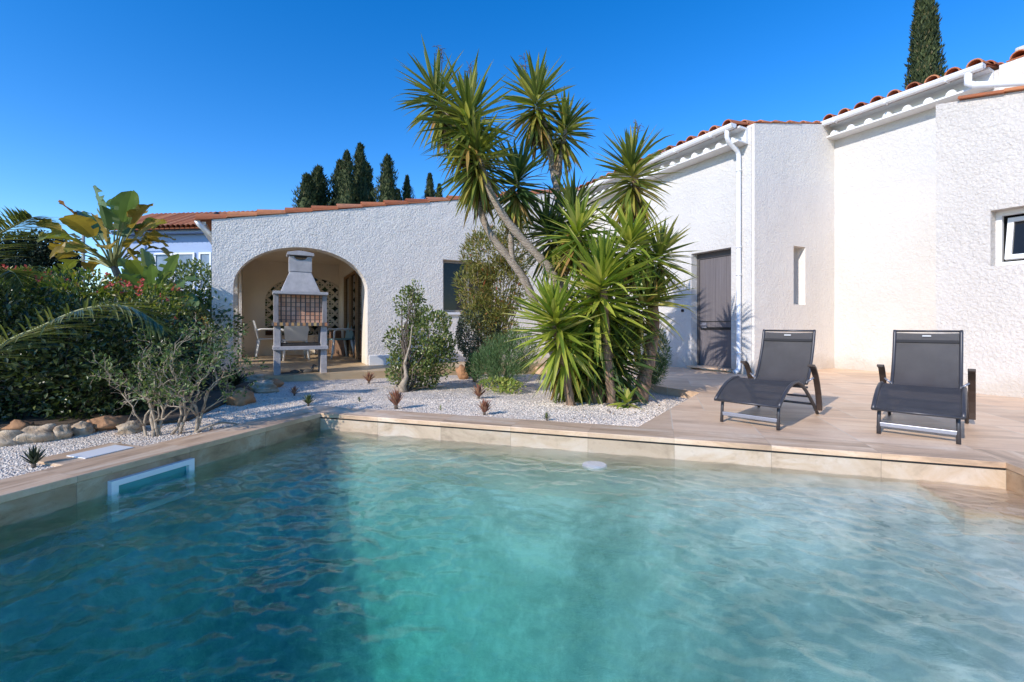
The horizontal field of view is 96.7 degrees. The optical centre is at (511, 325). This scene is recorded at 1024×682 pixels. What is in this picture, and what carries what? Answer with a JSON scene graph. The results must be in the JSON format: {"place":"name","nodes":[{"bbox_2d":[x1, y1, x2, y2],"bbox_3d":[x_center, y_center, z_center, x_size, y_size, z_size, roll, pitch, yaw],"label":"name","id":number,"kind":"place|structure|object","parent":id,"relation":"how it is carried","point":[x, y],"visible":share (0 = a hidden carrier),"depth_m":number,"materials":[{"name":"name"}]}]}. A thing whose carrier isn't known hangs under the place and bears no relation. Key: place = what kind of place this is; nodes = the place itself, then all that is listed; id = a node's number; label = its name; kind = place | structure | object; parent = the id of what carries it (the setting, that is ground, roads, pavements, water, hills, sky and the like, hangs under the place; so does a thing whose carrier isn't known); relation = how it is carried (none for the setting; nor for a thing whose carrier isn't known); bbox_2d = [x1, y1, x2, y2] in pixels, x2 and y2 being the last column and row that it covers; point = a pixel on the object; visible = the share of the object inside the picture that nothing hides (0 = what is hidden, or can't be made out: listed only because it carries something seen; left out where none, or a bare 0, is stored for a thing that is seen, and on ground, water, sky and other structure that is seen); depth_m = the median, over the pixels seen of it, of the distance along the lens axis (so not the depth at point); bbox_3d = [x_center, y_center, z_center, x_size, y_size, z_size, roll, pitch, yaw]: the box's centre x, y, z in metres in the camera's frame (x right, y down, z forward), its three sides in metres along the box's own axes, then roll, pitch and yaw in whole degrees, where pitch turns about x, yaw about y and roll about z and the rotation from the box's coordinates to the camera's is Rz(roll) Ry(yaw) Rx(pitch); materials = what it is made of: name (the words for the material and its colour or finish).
{"place":"outdoors","nodes":[
{"label":"outdoors","id":0,"kind":"place"},
{"bbox_2d":[0,373,251,430],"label":"soil bed","id":1,"kind":"object","parent":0,"point":[172,417],"visible":0.12,"depth_m":4.04,"materials":[{"name":"brown soil"}]},
{"bbox_2d":[0,207,176,368],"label":"date palm","id":2,"kind":"object","parent":1,"relation":"on","point":[18,283],"visible":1,"depth_m":3.37,"materials":[{"name":"green plant"}]},
{"bbox_2d":[0,264,192,377],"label":"flowering shrub","id":3,"kind":"object","parent":1,"relation":"on","point":[61,284],"visible":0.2,"depth_m":5.03,"materials":[{"name":"green plant"}]},
{"bbox_2d":[0,282,200,421],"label":"dense hedge","id":4,"kind":"object","parent":1,"relation":"on","point":[43,382],"visible":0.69,"depth_m":3.90,"materials":[{"name":"green plant"}]},
{"bbox_2d":[36,185,175,291],"bbox_3d":[-6.941,-0.764,7.511,2.481,3.098,1.621,0,0,0],"label":"broad leaved plant","id":5,"kind":"object","parent":1,"relation":"on","point":[125,212],"visible":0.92,"depth_m":7.45,"materials":[{"name":"green plant"}]},
{"bbox_2d":[110,248,210,332],"bbox_3d":[-5.365,-0.206,6.757,1.737,1.983,0.801,0,0,0],"label":"broad leaved plant","id":6,"kind":"object","parent":1,"relation":"on","point":[137,270],"visible":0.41,"depth_m":6.83,"materials":[{"name":"green plant"}]},
{"bbox_2d":[110,296,225,391],"bbox_3d":[-4.653,0.220,5.997,1.430,1.290,2.219,0,0,-35],"label":"leafy shrub","id":7,"kind":"object","parent":1,"relation":"on","point":[209,382],"visible":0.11,"depth_m":5.94,"materials":[{"name":"green plant"}]},
{"bbox_2d":[139,257,247,368],"bbox_3d":[-5.253,-0.160,7.414,1.810,1.986,1.373,0,0,0],"label":"leafy shrub","id":8,"kind":"object","parent":1,"relation":"on","point":[206,302],"visible":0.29,"depth_m":7.36,"materials":[{"name":"green plant"}]},
{"bbox_2d":[218,362,251,387],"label":"shrub","id":9,"kind":"object","parent":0,"point":[238,379],"visible":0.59,"depth_m":5.73,"materials":[{"name":"green plant"}]},
{"bbox_2d":[291,172,324,207],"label":"cypress tree","id":10,"kind":"object","parent":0,"point":[307,197],"visible":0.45,"depth_m":20.69,"materials":[{"name":"green plant"}]},
{"bbox_2d":[294,164,332,205],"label":"cypress tree","id":11,"kind":"object","parent":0,"point":[320,180],"visible":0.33,"depth_m":21.74,"materials":[{"name":"green plant"}]},
{"bbox_2d":[327,158,342,205],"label":"cypress tree","id":12,"kind":"object","parent":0,"point":[338,167],"visible":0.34,"depth_m":22.72,"materials":[{"name":"green plant"}]},
{"bbox_2d":[0,374,688,479],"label":"gravel bed","id":13,"kind":"object","parent":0,"point":[470,383],"visible":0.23,"depth_m":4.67,"materials":[{"name":"white gravel"}]},
{"bbox_2d":[0,430,21,446],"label":"rock","id":14,"kind":"object","parent":13,"relation":"on","point":[7,437],"visible":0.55,"depth_m":3.06,"materials":[{"name":"beige stone"}]},
{"bbox_2d":[1,419,34,428],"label":"rock","id":15,"kind":"object","parent":13,"relation":"on","point":[17,424],"visible":0.49,"depth_m":3.49,"materials":[{"name":"brown stone"}]},
{"bbox_2d":[20,445,47,467],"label":"aloe plant","id":16,"kind":"object","parent":13,"relation":"on","point":[33,456],"visible":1,"depth_m":2.56,"materials":[{"name":"green plant"}]},
{"bbox_2d":[12,423,57,443],"bbox_3d":[-3.318,0.784,3.208,0.218,0.175,0.307,0,0,10],"label":"rock","id":17,"kind":"object","parent":13,"relation":"on","point":[35,434],"visible":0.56,"depth_m":3.15,"materials":[{"name":"beige stone"}]},
{"bbox_2d":[53,424,72,440],"bbox_3d":[-3.234,0.786,3.272,0.113,0.148,0.163,0,0,-43],"label":"rock","id":18,"kind":"object","parent":13,"relation":"on","point":[63,431],"visible":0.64,"depth_m":3.24,"materials":[{"name":"beige stone"}]},
{"bbox_2d":[71,421,94,435],"bbox_3d":[-3.225,0.794,3.406,0.185,0.151,0.176,0,0,-10],"label":"rock","id":19,"kind":"object","parent":13,"relation":"on","point":[82,428],"visible":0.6,"depth_m":3.37,"materials":[{"name":"grey stone"}]},
{"bbox_2d":[38,443,141,466],"bbox_3d":[-2.614,0.793,2.817,0.300,0.029,0.422,0,0,18],"label":"skimmer cover","id":20,"kind":"object","parent":13,"relation":"on","point":[56,460],"visible":0.81,"depth_m":2.77,"materials":[{"name":"plastic"}]},
{"bbox_2d":[86,415,129,431],"bbox_3d":[-3.146,0.788,3.556,0.228,0.166,0.240,0,0,2],"label":"rock","id":21,"kind":"object","parent":13,"relation":"on","point":[106,422],"visible":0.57,"depth_m":3.50,"materials":[{"name":"brown stone"}]},
{"bbox_2d":[116,420,142,434],"bbox_3d":[-2.905,0.793,3.469,0.140,0.147,0.226,0,0,-2],"label":"rock","id":22,"kind":"object","parent":13,"relation":"on","point":[128,427],"visible":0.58,"depth_m":3.42,"materials":[{"name":"beige stone"}]},
{"bbox_2d":[79,313,269,436],"bbox_3d":[-2.625,0.526,3.411,1.346,1.260,0.860,0,0,0],"label":"scraggly shrub","id":23,"kind":"object","parent":13,"relation":"on","point":[184,369],"visible":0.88,"depth_m":3.37,"materials":[{"name":"green plant"}]},
{"bbox_2d":[225,388,255,405],"bbox_3d":[-2.829,0.762,4.754,0.281,0.236,0.412,0,0,-24],"label":"rock","id":24,"kind":"object","parent":13,"relation":"on","point":[239,399],"visible":0.63,"depth_m":4.66,"materials":[{"name":"stone"}]},
{"bbox_2d":[244,374,266,381],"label":"rock","id":25,"kind":"object","parent":13,"relation":"on","point":[252,378],"visible":0.48,"depth_m":6.45,"materials":[{"name":"grey stone"}]},
{"bbox_2d":[248,379,278,392],"bbox_3d":[-3.052,0.775,5.586,0.365,0.227,0.290,0,0,-1],"label":"rock","id":26,"kind":"object","parent":13,"relation":"on","point":[266,386],"visible":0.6,"depth_m":5.51,"materials":[{"name":"grey stone"}]},
{"bbox_2d":[268,378,283,386],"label":"rock","id":27,"kind":"object","parent":13,"relation":"on","point":[278,383],"visible":0.45,"depth_m":6.02,"materials":[{"name":"stone"}]},
{"bbox_2d":[290,385,300,395],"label":"aloe plant","id":28,"kind":"object","parent":13,"relation":"on","point":[294,390],"visible":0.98,"depth_m":5.26,"materials":[{"name":"red plant"}]},
{"bbox_2d":[301,393,316,405],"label":"aloe plant","id":29,"kind":"object","parent":13,"relation":"on","point":[308,400],"visible":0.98,"depth_m":4.55,"materials":[{"name":"green plant"}]},
{"bbox_2d":[363,372,374,383],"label":"aloe plant","id":30,"kind":"object","parent":13,"relation":"on","point":[368,378],"visible":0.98,"depth_m":6.54,"materials":[{"name":"red plant"}]},
{"bbox_2d":[118,379,671,442],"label":"leaf litter","id":31,"kind":"object","parent":13,"relation":"on","point":[435,395],"visible":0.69,"depth_m":4.42,"materials":[{"name":"brown plant"}]},
{"bbox_2d":[388,387,404,408],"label":"aloe plant","id":32,"kind":"object","parent":13,"relation":"on","point":[395,398],"visible":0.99,"depth_m":4.41,"materials":[{"name":"red plant"}]},
{"bbox_2d":[382,279,458,392],"bbox_3d":[-1.220,0.127,5.969,1.036,1.544,0.779,0,0,0],"label":"jade shrub","id":33,"kind":"object","parent":13,"relation":"on","point":[412,327],"visible":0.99,"depth_m":5.92,"materials":[{"name":"green plant"}]},
{"bbox_2d":[455,364,468,378],"bbox_3d":[-0.791,0.756,7.344,0.227,0.263,0.306,0,0,-31],"label":"rock","id":34,"kind":"object","parent":13,"relation":"on","point":[460,372],"visible":0.8,"depth_m":7.24,"materials":[{"name":"beige stone"}]},
{"bbox_2d":[464,352,485,381],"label":"round green bush","id":35,"kind":"object","parent":13,"relation":"on","point":[467,364],"visible":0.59,"depth_m":6.21,"materials":[{"name":"green plant"}]},
{"bbox_2d":[455,306,501,373],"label":"boxwood shrub","id":36,"kind":"object","parent":13,"relation":"on","point":[460,337],"visible":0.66,"depth_m":6.62,"materials":[{"name":"green plant"}]},
{"bbox_2d":[471,383,486,398],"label":"aloe plant","id":37,"kind":"object","parent":13,"relation":"on","point":[477,391],"visible":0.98,"depth_m":5.11,"materials":[{"name":"red plant"}]},
{"bbox_2d":[478,398,490,414],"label":"aloe plant","id":38,"kind":"object","parent":13,"relation":"on","point":[484,407],"visible":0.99,"depth_m":4.11,"materials":[{"name":"red plant"}]},
{"bbox_2d":[393,35,579,373],"bbox_3d":[-0.223,-1.176,5.146,2.408,4.202,1.462,0,0,0],"label":"yucca tree","id":39,"kind":"object","parent":13,"relation":"on","point":[461,122],"visible":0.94,"depth_m":5.03,"materials":[{"name":"green plant"}]},
{"bbox_2d":[451,216,537,376],"bbox_3d":[-0.233,-0.443,6.763,1.208,2.626,1.223,0,0,38],"label":"bottlebrush shrub","id":40,"kind":"object","parent":13,"relation":"on","point":[490,275],"visible":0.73,"depth_m":6.59,"materials":[{"name":"green plant"}]},
{"bbox_2d":[477,375,526,393],"bbox_3d":[-0.132,0.743,5.711,0.628,0.238,0.524,0,0,0],"label":"succulent patch","id":41,"kind":"object","parent":13,"relation":"on","point":[515,383],"visible":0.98,"depth_m":5.64,"materials":[{"name":"green plant"}]},
{"bbox_2d":[469,325,539,386],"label":"rosemary bush","id":42,"kind":"object","parent":13,"relation":"on","point":[508,351],"visible":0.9,"depth_m":5.92,"materials":[{"name":"green plant"}]},
{"bbox_2d":[0,405,1023,502],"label":"pool coping side","id":43,"kind":"object","parent":13,"relation":"on","point":[24,485],"visible":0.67,"depth_m":2.73,"materials":[{"name":"stone"}]},
{"bbox_2d":[542,413,550,420],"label":"aloe plant","id":44,"kind":"object","parent":13,"relation":"on","point":[546,416],"visible":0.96,"depth_m":3.91,"materials":[{"name":"green plant"}]},
{"bbox_2d":[496,48,611,299],"bbox_3d":[0.531,-1.184,5.555,1.562,4.245,1.280,0,0,0],"label":"yucca tree","id":45,"kind":"object","parent":13,"relation":"on","point":[534,87],"visible":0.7,"depth_m":5.49,"materials":[{"name":"green plant"}]},
{"bbox_2d":[501,259,614,405],"bbox_3d":[0.495,0.196,4.702,1.263,1.786,1.368,0,0,0],"label":"yucca tree","id":46,"kind":"object","parent":13,"relation":"on","point":[564,379],"visible":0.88,"depth_m":4.57,"materials":[{"name":"green plant"}]},
{"bbox_2d":[533,190,668,402],"bbox_3d":[0.895,-0.280,4.827,1.430,2.426,1.607,0,0,17],"label":"yucca tree","id":47,"kind":"object","parent":13,"relation":"on","point":[598,264],"visible":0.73,"depth_m":4.69,"materials":[{"name":"green plant"}]},
{"bbox_2d":[543,272,672,405],"bbox_3d":[1.039,0.195,5.166,1.562,1.894,1.464,0,0,0],"label":"yucca tree","id":48,"kind":"object","parent":13,"relation":"on","point":[599,396],"visible":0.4,"depth_m":4.89,"materials":[{"name":"green plant"}]},
{"bbox_2d":[607,385,647,409],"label":"aloe plant","id":49,"kind":"object","parent":13,"relation":"on","point":[626,397],"visible":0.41,"depth_m":4.63,"materials":[{"name":"green plant"}]},
{"bbox_2d":[589,120,699,402],"bbox_3d":[1.430,-0.745,5.155,1.375,3.334,1.412,0,0,0],"label":"yucca tree","id":50,"kind":"object","parent":13,"relation":"on","point":[632,202],"visible":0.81,"depth_m":5.05,"materials":[{"name":"green plant"}]},
{"bbox_2d":[635,325,673,387],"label":"rosemary bush","id":51,"kind":"object","parent":13,"relation":"on","point":[661,369],"visible":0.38,"depth_m":5.66,"materials":[{"name":"green plant"}]},
{"bbox_2d":[320,407,1005,467],"bbox_3d":[-0.824,0.803,-0.929,4.800,0.036,9.606,0,0,18],"label":"pool coping","id":52,"kind":"object","parent":13,"relation":"on","point":[934,454],"visible":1,"depth_m":3.22,"materials":[{"name":"stone"}]},
{"bbox_2d":[328,149,362,205],"bbox_3d":[-7.628,-5.152,21.025,1.459,6.074,1.561,0,0,0],"label":"cypress tree","id":53,"kind":"object","parent":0,"point":[348,191],"visible":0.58,"depth_m":20.78,"materials":[{"name":"green plant"}]},
{"bbox_2d":[352,142,376,202],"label":"cypress tree","id":54,"kind":"object","parent":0,"point":[361,169],"visible":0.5,"depth_m":21.71,"materials":[{"name":"green plant"}]},
{"bbox_2d":[184,354,547,381],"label":"terrace","id":55,"kind":"structure","parent":0,"point":[341,367],"depth_m":7.88,"materials":[{"name":"stone"}]},
{"bbox_2d":[252,321,282,357],"bbox_3d":[-5.718,0.307,10.643,0.596,0.844,0.564,0,0,-33],"label":"garden chair","id":56,"kind":"object","parent":55,"relation":"on","point":[257,346],"visible":0.56,"depth_m":10.38,"materials":[{"name":"white plastic"}]},
{"bbox_2d":[265,330,272,334],"bbox_3d":[-6.260,0.312,11.398,0.550,0.825,0.630,0,0,-18],"label":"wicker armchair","id":57,"kind":"object","parent":55,"relation":"on","point":[268,332],"visible":0.04,"depth_m":11.16,"materials":[{"name":"brown wicker"}]},
{"bbox_2d":[281,326,309,360],"bbox_3d":[-4.614,0.307,9.677,0.564,0.844,0.596,0,0,-32],"label":"garden chair","id":58,"kind":"object","parent":55,"relation":"on","point":[295,333],"visible":0.8,"depth_m":9.49,"materials":[{"name":"white plastic"}]},
{"bbox_2d":[272,250,328,374],"bbox_3d":[-3.292,-0.151,7.069,0.774,1.972,0.580,0,0,-28],"label":"masonry barbecue","id":59,"kind":"object","parent":55,"relation":"on","point":[299,298],"visible":0.91,"depth_m":6.92,"materials":[{"name":"concrete"}]},
{"bbox_2d":[300,364,316,372],"bbox_3d":[-3.142,0.671,7.025,0.248,0.143,0.083,0,0,-28],"label":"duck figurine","id":60,"kind":"object","parent":55,"relation":"on","point":[308,370],"visible":0.88,"depth_m":6.99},
{"bbox_2d":[312,334,329,353],"bbox_3d":[-4.859,0.470,11.612,0.400,0.490,0.380,0,0,-28],"label":"garden chair","id":61,"kind":"object","parent":55,"relation":"on","point":[315,340],"visible":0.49,"depth_m":11.40,"materials":[{"name":"white plastic"}]},
{"bbox_2d":[329,331,347,355],"bbox_3d":[-4.072,0.312,11.229,0.630,0.825,0.550,0,0,32],"label":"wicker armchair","id":62,"kind":"object","parent":55,"relation":"on","point":[339,348],"visible":0.32,"depth_m":10.99,"materials":[{"name":"brown wicker"}]},
{"bbox_2d":[327,322,352,358],"bbox_3d":[-3.897,0.307,10.322,0.596,0.844,0.564,0,0,-40],"label":"garden chair","id":63,"kind":"object","parent":55,"relation":"on","point":[348,335],"visible":0.78,"depth_m":10.26,"materials":[{"name":"grey plastic"}]},
{"bbox_2d":[367,163,377,201],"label":"cypress tree","id":64,"kind":"object","parent":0,"point":[371,170],"visible":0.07,"depth_m":22.94,"materials":[{"name":"green plant"}]},
{"bbox_2d":[370,153,404,201],"bbox_3d":[-5.727,-5.040,21.010,1.968,5.851,1.715,0,0,25],"label":"cypress tree","id":65,"kind":"object","parent":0,"point":[387,188],"visible":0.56,"depth_m":20.73,"materials":[{"name":"green plant"}]},
{"bbox_2d":[400,174,414,200],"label":"cypress tree","id":66,"kind":"object","parent":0,"point":[407,190],"visible":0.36,"depth_m":21.90,"materials":[{"name":"green plant"}]},
{"bbox_2d":[420,173,435,198],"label":"cypress tree","id":67,"kind":"object","parent":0,"point":[429,191],"visible":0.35,"depth_m":22.87,"materials":[{"name":"green plant"}]},
{"bbox_2d":[434,183,442,196],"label":"cypress tree","id":68,"kind":"object","parent":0,"point":[438,194],"visible":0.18,"depth_m":20.90,"materials":[{"name":"green plant"}]},
{"bbox_2d":[0,429,1023,681],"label":"water","id":69,"kind":"structure","parent":0,"point":[328,555],"depth_m":1.71,"materials":[{"name":"teal liquid"}]},
{"bbox_2d":[0,0,1023,297],"label":"sky","id":70,"kind":"structure","parent":0,"point":[185,106],"materials":[{"name":"blue"}]},
{"bbox_3d":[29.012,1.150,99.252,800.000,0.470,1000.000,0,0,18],"label":"ground","id":71,"kind":"structure","parent":0,"visible":0},
{"bbox_2d":[0,246,42,276],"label":"dark tree","id":72,"kind":"object","parent":71,"relation":"on","point":[13,259],"visible":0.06,"depth_m":13.21,"materials":[{"name":"green plant"}]},
{"bbox_2d":[0,228,85,283],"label":"dark tree","id":73,"kind":"object","parent":71,"relation":"on","point":[37,254],"visible":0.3,"depth_m":18.38,"materials":[{"name":"green plant"}]},
{"bbox_2d":[82,211,84,291],"bbox_3d":[-14.588,-1.852,16.000,1.046,4.350,0.090,0,0,0],"label":"utility pole","id":74,"kind":"object","parent":71,"relation":"on","point":[83,240],"visible":0.08,"depth_m":15.97,"materials":[{"name":"grey concrete"}]},
{"bbox_2d":[0,264,211,336],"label":"garden hedge","id":75,"kind":"object","parent":71,"relation":"on","point":[58,269],"visible":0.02,"depth_m":10.21,"materials":[{"name":"green plant"}]},
{"bbox_2d":[110,210,256,332],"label":"neighbour house","id":76,"kind":"structure","parent":71,"relation":"on","point":[191,242],"depth_m":17.07,"materials":[{"name":"paint"}]},
{"bbox_2d":[154,253,172,279],"bbox_3d":[-13.121,-2.035,17.139,0.750,1.400,0.055,0,0,6],"label":"window","id":77,"kind":"structure","parent":76,"relation":"in","point":[159,257],"depth_m":17.15,"materials":[{"name":"white paint"}]},
{"bbox_2d":[173,252,194,289],"bbox_3d":[-12.278,-2.035,17.053,0.850,1.400,0.055,0,0,6],"label":"window","id":78,"kind":"structure","parent":76,"relation":"in","point":[187,255],"depth_m":17.05,"materials":[{"name":"white paint"}]},
{"bbox_2d":[199,252,211,289],"bbox_3d":[-11.430,-2.035,16.962,0.500,1.400,0.055,0,0,6],"label":"window","id":79,"kind":"structure","parent":76,"relation":"in","point":[206,256],"depth_m":16.96,"materials":[{"name":"white paint"}]},
{"bbox_2d":[209,278,338,334],"bbox_3d":[-5.883,-0.820,13.442,5.478,4.198,2.773,0,0,-10],"label":"garden hedge","id":80,"kind":"object","parent":71,"relation":"on","point":[334,299],"visible":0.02,"depth_m":13.18,"materials":[{"name":"green plant"}]},
{"bbox_2d":[0,417,1023,526],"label":"pool wall side","id":81,"kind":"structure","parent":71,"relation":"on","point":[41,504],"depth_m":2.54,"materials":[{"name":"stone"}]},
{"bbox_2d":[108,458,194,495],"bbox_3d":[-2.144,0.972,2.731,0.038,0.226,0.470,0,0,18],"label":"pool skimmer","id":82,"kind":"object","parent":81,"relation":"attached to","point":[115,486],"visible":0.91,"depth_m":2.71,"materials":[{"name":"white plastic"}]},
{"bbox_2d":[194,45,1023,397],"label":"white villa","id":83,"kind":"object","parent":71,"relation":"on","point":[858,235],"visible":0.59,"depth_m":7.75,"materials":[{"name":"paint"}]},
{"bbox_2d":[344,271,361,359],"bbox_3d":[-3.513,-0.240,10.130,0.070,1.910,2.595,0,0,-28],"label":"sliding door","id":84,"kind":"structure","parent":83,"relation":"in","point":[352,282],"depth_m":10.11,"materials":[{"name":"wood"}]},
{"bbox_2d":[443,260,492,314],"bbox_3d":[-0.887,-0.766,9.339,1.270,1.098,0.190,0,0,-28],"label":"window","id":85,"kind":"structure","parent":83,"relation":"in","point":[450,306],"depth_m":9.23,"materials":[{"name":"black glass"}]},
{"bbox_2d":[700,255,730,367],"bbox_3d":[3.611,-0.245,8.055,0.120,1.940,0.710,0,0,-28],"label":"door","id":86,"kind":"structure","parent":83,"relation":"in","point":[715,273],"depth_m":8.09,"materials":[{"name":"grey wood"}]},
{"bbox_2d":[996,208,1023,265],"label":"window","id":87,"kind":"structure","parent":83,"relation":"in","point":[1010,223],"depth_m":5.16,"materials":[{"name":"white paint"}]},
{"bbox_2d":[320,417,1005,488],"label":"pool wall","id":88,"kind":"structure","parent":71,"relation":"on","point":[995,478],"depth_m":3.12,"materials":[{"name":"stone"}]},
{"bbox_2d":[535,364,1023,451],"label":"deck","id":89,"kind":"structure","parent":71,"relation":"on","point":[846,413],"depth_m":3.94,"materials":[{"name":"stone"}]},
{"bbox_2d":[714,329,822,430],"bbox_3d":[2.193,0.411,3.883,1.064,0.751,0.580,0,0,-43],"label":"sun lounger","id":90,"kind":"object","parent":89,"relation":"on","point":[785,364],"visible":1,"depth_m":3.99,"materials":[{"name":"grey fabric"}]},
{"bbox_2d":[871,330,975,444],"bbox_3d":[3.141,0.411,3.487,1.064,0.751,0.580,0,0,-45],"label":"sun lounger","id":91,"kind":"object","parent":89,"relation":"on","point":[926,377],"visible":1,"depth_m":3.61,"materials":[{"name":"grey fabric"}]},
{"bbox_2d":[902,0,948,90],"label":"cypress tree","id":92,"kind":"object","parent":71,"relation":"on","point":[924,59],"visible":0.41,"depth_m":14.26,"materials":[{"name":"green plant"}]}
]}

